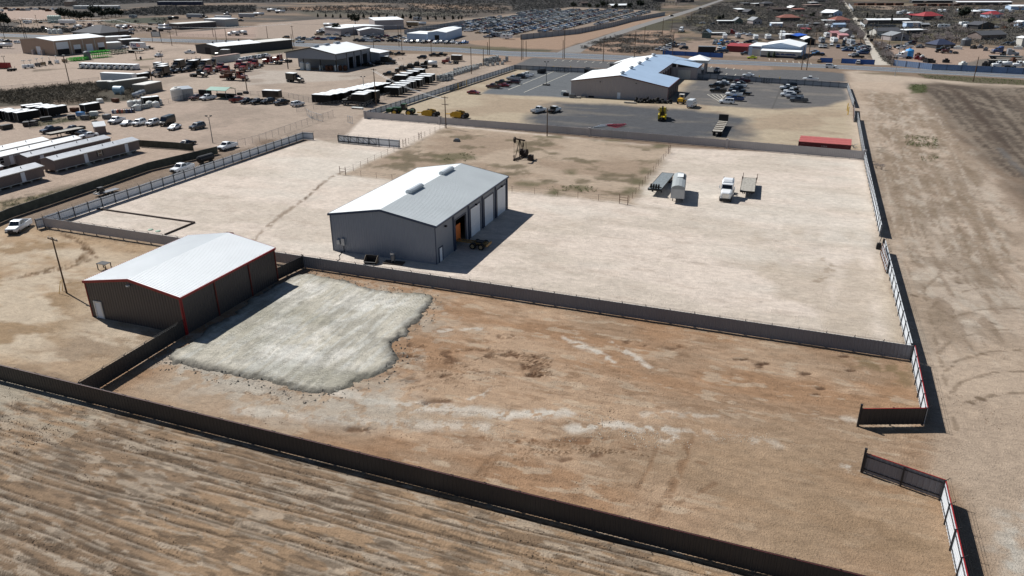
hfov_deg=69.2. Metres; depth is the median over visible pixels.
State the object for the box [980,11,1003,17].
house
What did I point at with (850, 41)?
camper trailer
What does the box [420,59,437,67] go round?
tank truck
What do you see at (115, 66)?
pump house
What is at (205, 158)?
lying tank
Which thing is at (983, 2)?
warehouse
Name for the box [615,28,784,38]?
power line
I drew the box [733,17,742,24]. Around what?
house
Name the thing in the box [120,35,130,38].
storage block
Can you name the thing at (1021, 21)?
house
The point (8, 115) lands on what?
enclosed trailer
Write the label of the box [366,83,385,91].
enclosed trailer
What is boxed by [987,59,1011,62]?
flatbed trailer
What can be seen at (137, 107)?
poly tank
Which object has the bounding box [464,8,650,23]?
parked cars
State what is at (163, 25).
tanker trailer
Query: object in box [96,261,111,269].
saw horse
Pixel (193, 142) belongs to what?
parked car
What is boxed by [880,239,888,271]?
sliding gate
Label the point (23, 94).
dark scrub
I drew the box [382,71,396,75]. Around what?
pickup truck
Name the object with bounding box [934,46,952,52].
flatbed truck
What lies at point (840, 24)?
mobile home
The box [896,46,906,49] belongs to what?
parked suv
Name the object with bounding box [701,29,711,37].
shed
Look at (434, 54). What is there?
pickup truck
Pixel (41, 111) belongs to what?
enclosed trailer
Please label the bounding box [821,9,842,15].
house
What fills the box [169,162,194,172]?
pickup truck
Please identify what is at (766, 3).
house
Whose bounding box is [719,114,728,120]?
headboard
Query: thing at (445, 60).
tractor unit
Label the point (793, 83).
parked suv
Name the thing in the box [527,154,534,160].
control box
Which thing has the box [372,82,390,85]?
enclosed trailer
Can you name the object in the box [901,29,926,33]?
porch
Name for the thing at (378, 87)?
enclosed trailer
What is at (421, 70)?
box truck
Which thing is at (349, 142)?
sliding gate
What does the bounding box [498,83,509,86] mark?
parked car
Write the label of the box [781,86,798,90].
pickup truck
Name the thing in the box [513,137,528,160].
pump jack
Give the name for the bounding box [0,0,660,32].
scrub
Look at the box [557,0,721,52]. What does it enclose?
side road
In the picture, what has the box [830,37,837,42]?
camper trailer
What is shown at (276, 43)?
side annex
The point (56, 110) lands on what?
enclosed trailer
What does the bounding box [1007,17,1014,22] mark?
evergreen tree
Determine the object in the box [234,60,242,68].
tractor unit
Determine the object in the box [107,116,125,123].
pickup truck
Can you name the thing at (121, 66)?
pump house
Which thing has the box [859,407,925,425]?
metal fence
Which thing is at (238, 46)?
steel shed
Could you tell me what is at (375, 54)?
office annex
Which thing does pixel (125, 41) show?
storage block
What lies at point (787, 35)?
shed
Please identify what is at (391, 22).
shed
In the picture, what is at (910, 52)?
steel tank
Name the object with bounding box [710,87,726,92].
pickup truck
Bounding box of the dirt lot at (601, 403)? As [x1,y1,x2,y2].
[159,307,944,575]
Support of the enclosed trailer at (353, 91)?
on the ground
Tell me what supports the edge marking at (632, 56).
on the highway
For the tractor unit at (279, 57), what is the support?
on the ground
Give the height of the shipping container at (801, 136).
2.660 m
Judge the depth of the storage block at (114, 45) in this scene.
426.52 m
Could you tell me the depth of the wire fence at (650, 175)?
160.99 m
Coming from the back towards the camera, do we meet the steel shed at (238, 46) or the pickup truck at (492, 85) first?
the steel shed at (238, 46)
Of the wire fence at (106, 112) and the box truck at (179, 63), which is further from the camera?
the box truck at (179, 63)
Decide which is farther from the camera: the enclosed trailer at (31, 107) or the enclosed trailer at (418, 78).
the enclosed trailer at (418, 78)
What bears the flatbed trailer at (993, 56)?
on the ground
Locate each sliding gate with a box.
[337,135,375,145]
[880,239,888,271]
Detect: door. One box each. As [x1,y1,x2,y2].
[9,155,14,163]
[20,172,26,181]
[36,46,40,54]
[56,42,68,48]
[84,154,88,162]
[86,44,93,50]
[93,300,104,318]
[205,47,210,54]
[438,245,443,262]
[470,201,480,237]
[483,192,493,226]
[496,183,505,216]
[678,70,690,78]
[752,49,760,55]
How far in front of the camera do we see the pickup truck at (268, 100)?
250.56 m
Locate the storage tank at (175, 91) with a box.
[170,86,183,100]
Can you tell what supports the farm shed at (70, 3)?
on the ground
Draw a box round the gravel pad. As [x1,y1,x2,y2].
[168,273,432,393]
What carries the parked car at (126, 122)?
on the ground
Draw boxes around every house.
[73,25,128,35]
[77,62,87,68]
[83,63,89,68]
[89,63,95,68]
[95,63,102,68]
[101,63,108,68]
[106,63,115,69]
[111,63,121,69]
[117,63,127,69]
[123,64,129,69]
[130,64,139,69]
[578,1,588,5]
[608,4,627,7]
[717,20,733,23]
[733,8,744,12]
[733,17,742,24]
[742,9,755,14]
[747,17,761,24]
[759,1,773,5]
[767,7,788,11]
[775,14,800,21]
[802,4,821,6]
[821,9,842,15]
[827,16,850,23]
[863,18,909,23]
[869,27,901,35]
[881,31,910,40]
[912,12,942,19]
[967,21,993,28]
[967,30,1007,39]
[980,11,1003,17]
[1013,20,1023,26]
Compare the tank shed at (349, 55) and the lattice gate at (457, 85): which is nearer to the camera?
the lattice gate at (457, 85)
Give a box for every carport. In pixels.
[727,43,750,51]
[800,36,815,44]
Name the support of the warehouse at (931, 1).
on the ground
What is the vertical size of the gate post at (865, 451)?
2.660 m
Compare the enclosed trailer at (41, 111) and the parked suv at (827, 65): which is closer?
the enclosed trailer at (41, 111)
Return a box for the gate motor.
[876,237,881,249]
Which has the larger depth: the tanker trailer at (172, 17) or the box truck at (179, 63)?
the tanker trailer at (172, 17)
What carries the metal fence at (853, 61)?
on the ground
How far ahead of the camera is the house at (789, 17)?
600.46 m
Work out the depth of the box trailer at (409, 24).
566.14 m
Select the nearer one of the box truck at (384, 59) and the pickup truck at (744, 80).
the pickup truck at (744, 80)
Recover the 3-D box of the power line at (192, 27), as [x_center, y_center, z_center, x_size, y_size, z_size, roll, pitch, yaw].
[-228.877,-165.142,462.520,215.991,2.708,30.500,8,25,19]
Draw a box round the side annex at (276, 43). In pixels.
[254,38,294,50]
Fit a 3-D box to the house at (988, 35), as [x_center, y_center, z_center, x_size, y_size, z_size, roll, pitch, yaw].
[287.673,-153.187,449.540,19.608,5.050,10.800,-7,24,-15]
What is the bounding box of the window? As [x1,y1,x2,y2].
[96,150,103,156]
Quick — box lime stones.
[288,394,766,447]
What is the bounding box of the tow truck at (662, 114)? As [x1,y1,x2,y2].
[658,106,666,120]
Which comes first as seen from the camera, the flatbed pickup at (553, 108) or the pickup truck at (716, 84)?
the flatbed pickup at (553, 108)
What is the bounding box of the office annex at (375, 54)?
[370,48,389,62]
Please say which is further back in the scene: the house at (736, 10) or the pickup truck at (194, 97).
the house at (736, 10)
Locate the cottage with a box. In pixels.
[828,31,839,36]
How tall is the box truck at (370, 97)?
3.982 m
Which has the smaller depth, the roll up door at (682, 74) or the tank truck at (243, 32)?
the roll up door at (682, 74)
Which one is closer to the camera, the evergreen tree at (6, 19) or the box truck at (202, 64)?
the box truck at (202, 64)
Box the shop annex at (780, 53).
[760,49,802,57]
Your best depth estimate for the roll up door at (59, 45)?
397.16 m
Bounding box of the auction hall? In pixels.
[428,26,461,40]
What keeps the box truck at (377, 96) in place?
on the ground
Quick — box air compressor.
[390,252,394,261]
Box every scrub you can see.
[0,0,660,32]
[0,80,147,104]
[580,0,1023,64]
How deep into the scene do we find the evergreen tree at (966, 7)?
611.76 m
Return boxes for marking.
[11,34,1018,77]
[14,35,1013,75]
[511,59,793,99]
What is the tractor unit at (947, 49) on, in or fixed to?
on the ground
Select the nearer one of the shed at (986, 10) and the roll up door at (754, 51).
the roll up door at (754, 51)
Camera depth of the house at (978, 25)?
520.64 m
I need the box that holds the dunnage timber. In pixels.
[716,122,726,129]
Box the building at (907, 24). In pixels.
[902,22,922,27]
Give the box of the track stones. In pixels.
[912,244,1023,510]
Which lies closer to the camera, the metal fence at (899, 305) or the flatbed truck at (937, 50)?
the metal fence at (899, 305)
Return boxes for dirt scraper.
[417,109,439,116]
[446,110,468,118]
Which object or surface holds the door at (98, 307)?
in the steel building at (195, 281)
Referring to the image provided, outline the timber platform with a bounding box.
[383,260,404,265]
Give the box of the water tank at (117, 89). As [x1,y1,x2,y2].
[112,86,124,93]
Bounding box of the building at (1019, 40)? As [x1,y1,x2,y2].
[1016,36,1023,46]
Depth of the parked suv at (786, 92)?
257.18 m
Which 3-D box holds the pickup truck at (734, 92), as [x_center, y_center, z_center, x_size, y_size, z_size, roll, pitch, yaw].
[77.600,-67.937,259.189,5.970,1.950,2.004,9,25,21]
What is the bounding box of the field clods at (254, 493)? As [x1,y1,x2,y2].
[0,392,707,575]
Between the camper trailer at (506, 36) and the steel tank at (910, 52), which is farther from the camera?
the camper trailer at (506, 36)
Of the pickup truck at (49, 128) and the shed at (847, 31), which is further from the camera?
the shed at (847, 31)
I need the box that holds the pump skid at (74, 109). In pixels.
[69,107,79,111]
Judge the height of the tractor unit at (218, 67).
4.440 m
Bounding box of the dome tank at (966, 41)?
[960,37,971,45]
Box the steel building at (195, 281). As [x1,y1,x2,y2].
[82,232,278,334]
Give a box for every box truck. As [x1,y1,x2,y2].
[153,63,168,71]
[153,65,169,76]
[170,59,185,69]
[185,59,199,68]
[197,59,211,69]
[215,49,230,55]
[285,72,304,82]
[341,93,368,106]
[346,91,371,103]
[364,90,379,102]
[380,56,396,63]
[386,74,407,83]
[399,72,413,76]
[406,70,419,76]
[412,68,425,73]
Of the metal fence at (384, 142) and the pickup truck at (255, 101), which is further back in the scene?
the pickup truck at (255, 101)
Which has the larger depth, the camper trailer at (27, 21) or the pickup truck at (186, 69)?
the camper trailer at (27, 21)
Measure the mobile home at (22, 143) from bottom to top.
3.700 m
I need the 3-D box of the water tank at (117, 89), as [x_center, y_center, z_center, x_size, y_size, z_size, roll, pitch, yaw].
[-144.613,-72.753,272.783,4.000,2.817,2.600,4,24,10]
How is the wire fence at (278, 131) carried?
on the ground
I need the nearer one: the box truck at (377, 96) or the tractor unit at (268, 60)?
the box truck at (377, 96)
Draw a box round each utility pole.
[47,236,67,292]
[371,69,376,104]
[441,96,447,127]
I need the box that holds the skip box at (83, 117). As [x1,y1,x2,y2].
[80,115,89,119]
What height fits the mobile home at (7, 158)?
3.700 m
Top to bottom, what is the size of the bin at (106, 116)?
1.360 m
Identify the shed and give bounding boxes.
[64,1,76,5]
[92,121,106,133]
[111,5,120,8]
[177,86,193,98]
[195,39,261,54]
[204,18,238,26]
[284,41,370,70]
[368,17,403,28]
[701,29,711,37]
[778,33,793,38]
[789,33,806,38]
[791,8,804,11]
[800,28,810,32]
[839,28,852,37]
[920,23,930,27]
[970,10,981,14]
[978,9,995,12]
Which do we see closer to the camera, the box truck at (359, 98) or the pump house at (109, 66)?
the box truck at (359, 98)
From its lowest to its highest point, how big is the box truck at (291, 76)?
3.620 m
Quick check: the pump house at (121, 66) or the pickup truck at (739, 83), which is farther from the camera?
the pump house at (121, 66)
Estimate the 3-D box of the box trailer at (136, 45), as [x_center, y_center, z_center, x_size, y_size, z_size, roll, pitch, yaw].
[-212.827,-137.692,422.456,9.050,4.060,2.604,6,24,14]
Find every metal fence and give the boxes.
[0,364,865,575]
[34,217,45,229]
[41,216,303,264]
[43,131,313,219]
[78,318,184,387]
[277,255,303,278]
[302,254,914,359]
[338,133,399,147]
[363,110,866,159]
[365,65,513,112]
[404,20,463,33]
[514,65,599,72]
[520,12,664,39]
[662,50,722,57]
[698,73,847,87]
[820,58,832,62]
[841,58,874,64]
[847,83,853,106]
[856,112,866,150]
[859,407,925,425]
[861,453,946,500]
[863,152,883,236]
[866,24,895,26]
[884,239,915,345]
[893,60,1023,73]
[910,343,931,425]
[938,478,973,575]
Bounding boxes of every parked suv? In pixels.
[131,118,146,125]
[145,118,159,125]
[189,121,205,129]
[290,100,304,106]
[417,55,426,58]
[509,79,520,83]
[515,73,524,78]
[719,98,734,104]
[729,85,743,88]
[780,91,794,96]
[783,82,797,85]
[825,63,836,67]
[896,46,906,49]
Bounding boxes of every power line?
[26,18,281,27]
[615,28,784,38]
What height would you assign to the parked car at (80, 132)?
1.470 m
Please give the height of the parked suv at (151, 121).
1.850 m
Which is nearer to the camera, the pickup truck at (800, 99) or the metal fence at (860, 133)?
the metal fence at (860, 133)
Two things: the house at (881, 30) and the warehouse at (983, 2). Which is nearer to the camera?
the house at (881, 30)
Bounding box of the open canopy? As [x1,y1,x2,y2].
[198,87,235,99]
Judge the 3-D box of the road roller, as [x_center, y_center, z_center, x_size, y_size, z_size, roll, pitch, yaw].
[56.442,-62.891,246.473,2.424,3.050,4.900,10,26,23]
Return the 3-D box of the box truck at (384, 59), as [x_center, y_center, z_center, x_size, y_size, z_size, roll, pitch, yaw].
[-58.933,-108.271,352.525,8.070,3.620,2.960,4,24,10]
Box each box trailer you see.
[58,19,75,24]
[100,72,136,79]
[129,42,145,49]
[186,14,201,18]
[214,15,231,17]
[238,13,254,17]
[406,22,418,26]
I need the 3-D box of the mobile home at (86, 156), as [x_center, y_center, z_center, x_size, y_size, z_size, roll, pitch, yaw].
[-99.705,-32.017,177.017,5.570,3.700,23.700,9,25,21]
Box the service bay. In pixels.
[748,42,766,55]
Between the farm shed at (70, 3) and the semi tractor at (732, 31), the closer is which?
the semi tractor at (732, 31)
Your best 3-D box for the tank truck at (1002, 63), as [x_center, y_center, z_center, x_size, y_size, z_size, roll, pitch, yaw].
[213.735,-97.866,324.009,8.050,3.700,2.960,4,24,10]
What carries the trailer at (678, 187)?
on the ground
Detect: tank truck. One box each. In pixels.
[227,31,239,35]
[238,30,247,34]
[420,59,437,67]
[991,60,1012,66]
[1012,59,1023,67]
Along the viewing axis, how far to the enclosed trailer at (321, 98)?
248.48 m
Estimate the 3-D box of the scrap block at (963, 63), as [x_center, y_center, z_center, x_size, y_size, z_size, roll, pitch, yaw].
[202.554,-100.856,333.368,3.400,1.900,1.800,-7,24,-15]
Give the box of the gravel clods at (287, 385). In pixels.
[153,270,440,403]
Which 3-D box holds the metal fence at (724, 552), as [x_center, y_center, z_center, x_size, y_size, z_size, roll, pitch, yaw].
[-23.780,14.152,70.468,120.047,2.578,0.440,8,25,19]
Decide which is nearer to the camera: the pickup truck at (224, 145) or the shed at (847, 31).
the pickup truck at (224, 145)
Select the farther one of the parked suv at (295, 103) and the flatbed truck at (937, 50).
the flatbed truck at (937, 50)
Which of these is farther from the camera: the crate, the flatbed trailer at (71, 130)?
the crate
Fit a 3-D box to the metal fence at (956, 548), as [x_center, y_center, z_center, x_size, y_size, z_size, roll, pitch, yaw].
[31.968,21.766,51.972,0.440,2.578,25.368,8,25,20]
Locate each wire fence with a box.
[0,146,217,222]
[28,94,186,128]
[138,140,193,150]
[237,110,333,144]
[296,60,496,111]
[345,123,444,172]
[347,169,622,201]
[629,148,668,200]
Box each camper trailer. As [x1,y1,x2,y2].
[22,20,31,23]
[491,32,501,36]
[500,34,512,38]
[818,37,825,42]
[824,32,829,37]
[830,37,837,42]
[846,39,854,44]
[937,24,949,28]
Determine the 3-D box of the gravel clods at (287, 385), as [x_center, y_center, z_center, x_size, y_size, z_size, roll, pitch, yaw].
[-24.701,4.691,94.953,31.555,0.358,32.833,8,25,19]
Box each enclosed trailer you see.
[0,108,13,119]
[1,109,22,118]
[4,108,29,119]
[12,109,42,120]
[20,103,42,108]
[25,104,49,108]
[35,104,54,115]
[43,104,68,116]
[79,102,101,112]
[136,72,149,78]
[141,95,162,103]
[262,89,283,97]
[311,93,336,104]
[320,92,340,101]
[327,91,347,100]
[329,89,350,95]
[336,88,357,93]
[345,87,365,90]
[351,86,370,89]
[356,85,375,89]
[362,84,381,92]
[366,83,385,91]
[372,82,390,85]
[382,86,401,96]
[389,84,407,93]
[394,82,410,90]
[399,80,415,88]
[406,78,422,87]
[408,76,424,83]
[416,75,432,84]
[419,73,435,80]
[451,55,463,60]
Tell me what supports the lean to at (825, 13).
on the ground
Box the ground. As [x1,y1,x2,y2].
[0,0,1023,575]
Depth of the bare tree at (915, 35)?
428.73 m
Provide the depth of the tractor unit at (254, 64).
340.97 m
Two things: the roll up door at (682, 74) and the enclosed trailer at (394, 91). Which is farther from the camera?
the roll up door at (682, 74)
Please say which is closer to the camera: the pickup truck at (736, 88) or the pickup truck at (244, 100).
the pickup truck at (244, 100)
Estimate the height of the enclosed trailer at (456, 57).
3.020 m
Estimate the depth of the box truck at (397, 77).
286.90 m
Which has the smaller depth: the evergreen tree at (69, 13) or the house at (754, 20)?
the house at (754, 20)
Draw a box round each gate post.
[856,404,862,426]
[860,448,867,471]
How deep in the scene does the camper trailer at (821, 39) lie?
432.15 m
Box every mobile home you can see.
[0,135,82,167]
[0,137,49,151]
[0,162,44,190]
[14,135,111,165]
[40,137,139,172]
[770,22,782,26]
[831,23,845,27]
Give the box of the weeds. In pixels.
[0,74,1023,209]
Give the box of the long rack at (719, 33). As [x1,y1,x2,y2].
[711,32,724,34]
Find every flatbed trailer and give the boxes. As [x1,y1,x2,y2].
[45,127,83,136]
[126,50,143,52]
[648,172,673,192]
[712,120,727,135]
[740,177,755,193]
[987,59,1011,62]
[989,55,1021,58]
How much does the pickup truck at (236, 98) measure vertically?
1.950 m
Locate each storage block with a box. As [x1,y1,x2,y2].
[105,35,121,41]
[106,41,121,49]
[118,38,140,44]
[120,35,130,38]
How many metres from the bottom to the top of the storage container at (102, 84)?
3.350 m
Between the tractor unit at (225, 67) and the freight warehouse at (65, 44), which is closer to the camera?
the tractor unit at (225, 67)
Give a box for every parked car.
[74,130,87,134]
[79,132,98,138]
[119,120,132,125]
[167,124,181,129]
[180,140,196,144]
[467,90,480,94]
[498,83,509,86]
[742,73,754,76]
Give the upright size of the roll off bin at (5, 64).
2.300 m
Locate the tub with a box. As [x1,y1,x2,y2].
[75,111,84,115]
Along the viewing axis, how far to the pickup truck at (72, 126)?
208.52 m
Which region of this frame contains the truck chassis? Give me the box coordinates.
[456,223,491,249]
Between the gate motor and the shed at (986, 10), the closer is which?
the gate motor
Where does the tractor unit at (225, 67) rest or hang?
on the ground
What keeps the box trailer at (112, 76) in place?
on the ground
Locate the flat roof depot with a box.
[169,21,216,29]
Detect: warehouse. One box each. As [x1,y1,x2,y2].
[20,33,107,55]
[909,0,956,2]
[953,1,1011,4]
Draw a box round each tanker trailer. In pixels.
[0,43,12,47]
[158,24,168,26]
[158,27,171,30]
[168,16,178,19]
[253,12,263,15]
[323,23,332,26]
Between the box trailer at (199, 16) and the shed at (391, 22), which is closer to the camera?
the shed at (391, 22)
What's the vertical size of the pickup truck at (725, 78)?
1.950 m
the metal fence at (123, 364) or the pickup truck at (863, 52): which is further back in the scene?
the pickup truck at (863, 52)
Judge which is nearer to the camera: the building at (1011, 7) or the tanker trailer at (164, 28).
the tanker trailer at (164, 28)
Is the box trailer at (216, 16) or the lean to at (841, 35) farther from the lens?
the box trailer at (216, 16)
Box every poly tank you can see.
[127,100,133,106]
[133,104,140,110]
[152,101,159,107]
[300,61,305,69]
[306,62,310,69]
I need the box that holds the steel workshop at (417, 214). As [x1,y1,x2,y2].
[327,163,508,263]
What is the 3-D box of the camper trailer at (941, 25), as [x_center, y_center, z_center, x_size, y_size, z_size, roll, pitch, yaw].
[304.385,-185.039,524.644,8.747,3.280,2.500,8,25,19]
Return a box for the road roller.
[677,94,686,103]
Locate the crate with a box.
[111,98,119,102]
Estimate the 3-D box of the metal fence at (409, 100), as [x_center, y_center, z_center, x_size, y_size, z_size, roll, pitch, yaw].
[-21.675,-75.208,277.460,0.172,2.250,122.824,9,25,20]
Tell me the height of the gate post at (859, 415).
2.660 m
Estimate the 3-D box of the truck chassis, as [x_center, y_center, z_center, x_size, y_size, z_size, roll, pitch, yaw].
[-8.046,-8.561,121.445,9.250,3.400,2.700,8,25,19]
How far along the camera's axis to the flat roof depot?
568.52 m
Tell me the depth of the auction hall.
465.68 m
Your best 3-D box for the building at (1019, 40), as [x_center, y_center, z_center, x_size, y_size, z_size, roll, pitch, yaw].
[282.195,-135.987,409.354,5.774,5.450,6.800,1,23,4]
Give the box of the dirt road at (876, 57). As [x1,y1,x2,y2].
[845,2,890,64]
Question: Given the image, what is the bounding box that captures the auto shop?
[761,39,807,55]
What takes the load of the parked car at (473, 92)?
on the ground
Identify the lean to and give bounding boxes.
[820,12,832,15]
[837,33,847,38]
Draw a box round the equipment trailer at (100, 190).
[93,186,118,194]
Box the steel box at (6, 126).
[0,123,13,129]
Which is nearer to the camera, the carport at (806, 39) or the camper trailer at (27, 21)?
the carport at (806, 39)
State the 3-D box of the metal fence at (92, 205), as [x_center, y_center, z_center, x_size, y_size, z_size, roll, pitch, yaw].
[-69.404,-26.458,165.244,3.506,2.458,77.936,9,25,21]
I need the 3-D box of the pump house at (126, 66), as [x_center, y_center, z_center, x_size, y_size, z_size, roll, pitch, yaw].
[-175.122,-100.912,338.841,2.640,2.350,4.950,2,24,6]
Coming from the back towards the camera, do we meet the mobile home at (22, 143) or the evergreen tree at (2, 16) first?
the evergreen tree at (2, 16)
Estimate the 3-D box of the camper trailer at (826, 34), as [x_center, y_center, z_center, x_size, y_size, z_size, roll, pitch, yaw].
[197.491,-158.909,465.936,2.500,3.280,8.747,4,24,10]
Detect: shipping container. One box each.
[798,139,850,149]
[800,135,851,140]
[800,137,851,142]
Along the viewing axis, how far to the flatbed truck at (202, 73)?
313.11 m
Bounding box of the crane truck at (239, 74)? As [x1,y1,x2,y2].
[219,69,248,80]
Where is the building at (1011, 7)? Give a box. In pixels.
[1005,5,1023,9]
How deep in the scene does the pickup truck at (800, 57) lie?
356.75 m
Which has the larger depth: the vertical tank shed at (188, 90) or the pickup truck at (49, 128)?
the vertical tank shed at (188, 90)
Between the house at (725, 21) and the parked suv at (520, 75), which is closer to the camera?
the parked suv at (520, 75)
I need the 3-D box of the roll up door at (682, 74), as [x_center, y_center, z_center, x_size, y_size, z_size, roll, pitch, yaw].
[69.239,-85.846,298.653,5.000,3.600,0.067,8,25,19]
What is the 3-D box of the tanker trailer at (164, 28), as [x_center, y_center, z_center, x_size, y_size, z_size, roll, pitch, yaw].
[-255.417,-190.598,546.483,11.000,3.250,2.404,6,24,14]
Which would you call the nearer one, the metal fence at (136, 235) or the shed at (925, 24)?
the metal fence at (136, 235)
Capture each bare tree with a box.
[884,52,894,61]
[912,34,920,39]
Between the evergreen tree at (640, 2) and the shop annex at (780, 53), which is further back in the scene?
the evergreen tree at (640, 2)
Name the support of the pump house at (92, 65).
on the ground
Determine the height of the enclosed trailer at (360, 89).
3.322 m
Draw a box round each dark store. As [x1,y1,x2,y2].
[157,1,172,4]
[172,1,186,4]
[187,1,203,4]
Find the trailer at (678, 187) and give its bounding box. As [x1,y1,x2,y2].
[670,172,686,200]
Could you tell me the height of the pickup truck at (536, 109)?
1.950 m
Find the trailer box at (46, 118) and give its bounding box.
[39,116,52,121]
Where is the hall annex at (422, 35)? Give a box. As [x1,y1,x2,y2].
[407,31,429,39]
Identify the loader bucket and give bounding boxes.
[363,254,378,264]
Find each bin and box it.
[0,62,10,67]
[22,121,29,126]
[29,120,38,125]
[89,111,98,115]
[102,114,111,118]
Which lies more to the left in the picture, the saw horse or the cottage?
the saw horse
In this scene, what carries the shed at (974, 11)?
on the ground
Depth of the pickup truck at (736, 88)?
266.63 m
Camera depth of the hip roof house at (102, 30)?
503.51 m
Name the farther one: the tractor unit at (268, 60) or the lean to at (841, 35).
the lean to at (841, 35)
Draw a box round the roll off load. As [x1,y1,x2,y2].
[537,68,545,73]
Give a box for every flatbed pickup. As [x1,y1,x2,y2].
[371,60,383,64]
[546,105,561,112]
[736,89,751,95]
[783,88,800,93]
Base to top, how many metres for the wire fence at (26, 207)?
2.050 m
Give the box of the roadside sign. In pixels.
[151,31,161,41]
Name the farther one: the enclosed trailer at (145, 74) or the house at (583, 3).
the house at (583, 3)
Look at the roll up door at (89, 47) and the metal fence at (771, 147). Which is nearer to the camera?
the metal fence at (771, 147)
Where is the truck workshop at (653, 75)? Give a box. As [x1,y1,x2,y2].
[570,53,710,100]
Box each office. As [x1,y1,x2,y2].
[324,24,383,35]
[356,27,383,35]
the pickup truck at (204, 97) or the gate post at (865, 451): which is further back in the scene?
the pickup truck at (204, 97)
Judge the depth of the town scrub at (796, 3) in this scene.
588.43 m
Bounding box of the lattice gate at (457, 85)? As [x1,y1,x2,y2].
[450,81,462,90]
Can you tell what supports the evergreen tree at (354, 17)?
on the ground
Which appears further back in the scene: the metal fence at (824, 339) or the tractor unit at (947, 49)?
the tractor unit at (947, 49)
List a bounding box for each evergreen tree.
[0,12,10,25]
[2,16,10,25]
[56,7,65,18]
[65,9,76,17]
[75,11,84,20]
[86,12,93,19]
[87,5,97,15]
[96,9,105,15]
[108,9,114,16]
[349,12,360,23]
[636,0,644,6]
[958,5,973,18]
[958,8,968,15]
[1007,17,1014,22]
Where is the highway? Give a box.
[0,33,1023,77]
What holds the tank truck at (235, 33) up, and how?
on the ground
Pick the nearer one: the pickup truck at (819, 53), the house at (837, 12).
the pickup truck at (819, 53)
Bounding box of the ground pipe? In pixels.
[97,208,194,234]
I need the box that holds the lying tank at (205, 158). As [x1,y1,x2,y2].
[196,153,214,163]
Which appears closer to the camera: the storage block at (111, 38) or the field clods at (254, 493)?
the field clods at (254, 493)
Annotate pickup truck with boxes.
[4,218,32,233]
[39,125,62,133]
[62,125,85,132]
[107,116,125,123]
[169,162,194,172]
[174,68,183,72]
[182,67,193,72]
[184,50,195,53]
[189,94,202,100]
[199,94,216,100]
[217,141,237,150]
[228,96,243,102]
[239,97,253,103]
[249,98,263,104]
[260,97,274,103]
[273,98,289,105]
[362,62,374,66]
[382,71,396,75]
[428,52,439,56]
[485,83,501,88]
[495,79,509,83]
[506,75,520,79]
[530,106,546,113]
[709,82,724,87]
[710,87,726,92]
[713,67,720,72]
[717,77,732,81]
[725,90,742,96]
[726,95,743,100]
[728,86,745,91]
[730,82,746,86]
[735,77,750,82]
[780,84,796,88]
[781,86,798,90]
[785,92,803,98]
[789,96,808,102]
[793,55,806,59]
[802,76,818,80]
[812,52,824,55]
[851,54,864,57]
[856,50,868,53]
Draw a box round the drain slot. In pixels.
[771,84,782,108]
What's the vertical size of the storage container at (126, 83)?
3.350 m
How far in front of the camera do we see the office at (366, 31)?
503.26 m
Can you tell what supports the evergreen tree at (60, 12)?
on the ground
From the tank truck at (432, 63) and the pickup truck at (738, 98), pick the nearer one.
the pickup truck at (738, 98)
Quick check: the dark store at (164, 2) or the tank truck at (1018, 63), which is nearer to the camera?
the tank truck at (1018, 63)
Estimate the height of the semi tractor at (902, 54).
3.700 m
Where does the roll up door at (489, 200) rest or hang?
in the steel workshop at (417, 214)
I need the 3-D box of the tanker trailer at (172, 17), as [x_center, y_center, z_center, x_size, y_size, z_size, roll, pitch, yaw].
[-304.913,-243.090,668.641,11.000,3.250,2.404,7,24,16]
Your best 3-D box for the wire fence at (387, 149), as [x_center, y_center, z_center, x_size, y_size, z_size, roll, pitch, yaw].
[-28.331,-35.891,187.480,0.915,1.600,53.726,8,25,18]
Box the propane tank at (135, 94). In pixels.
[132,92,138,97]
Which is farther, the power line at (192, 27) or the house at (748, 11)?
the house at (748, 11)
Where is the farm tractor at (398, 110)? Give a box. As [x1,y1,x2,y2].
[386,103,415,114]
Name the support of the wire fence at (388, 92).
on the ground
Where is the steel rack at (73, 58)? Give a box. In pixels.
[66,57,76,60]
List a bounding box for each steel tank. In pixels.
[83,51,90,59]
[905,48,913,57]
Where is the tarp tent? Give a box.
[925,39,955,48]
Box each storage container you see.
[96,80,112,89]
[107,77,147,89]
[132,81,162,93]
[211,53,239,62]
[698,46,715,52]
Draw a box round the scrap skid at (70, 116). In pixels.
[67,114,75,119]
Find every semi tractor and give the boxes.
[719,176,734,201]
[726,29,738,34]
[893,51,911,58]
[990,46,1006,53]
[1000,48,1018,55]
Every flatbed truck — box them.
[189,68,207,77]
[394,64,411,72]
[405,61,420,68]
[413,60,427,68]
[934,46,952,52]
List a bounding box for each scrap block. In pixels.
[942,58,949,62]
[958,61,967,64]
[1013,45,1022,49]
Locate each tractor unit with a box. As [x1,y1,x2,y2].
[203,63,218,73]
[211,57,217,66]
[215,61,223,70]
[220,65,234,74]
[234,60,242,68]
[238,63,252,71]
[250,58,263,67]
[262,55,282,64]
[273,53,291,62]
[441,56,458,63]
[940,46,958,53]
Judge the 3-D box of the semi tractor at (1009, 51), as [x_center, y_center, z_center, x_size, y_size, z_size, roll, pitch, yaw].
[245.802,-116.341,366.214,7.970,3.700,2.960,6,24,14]

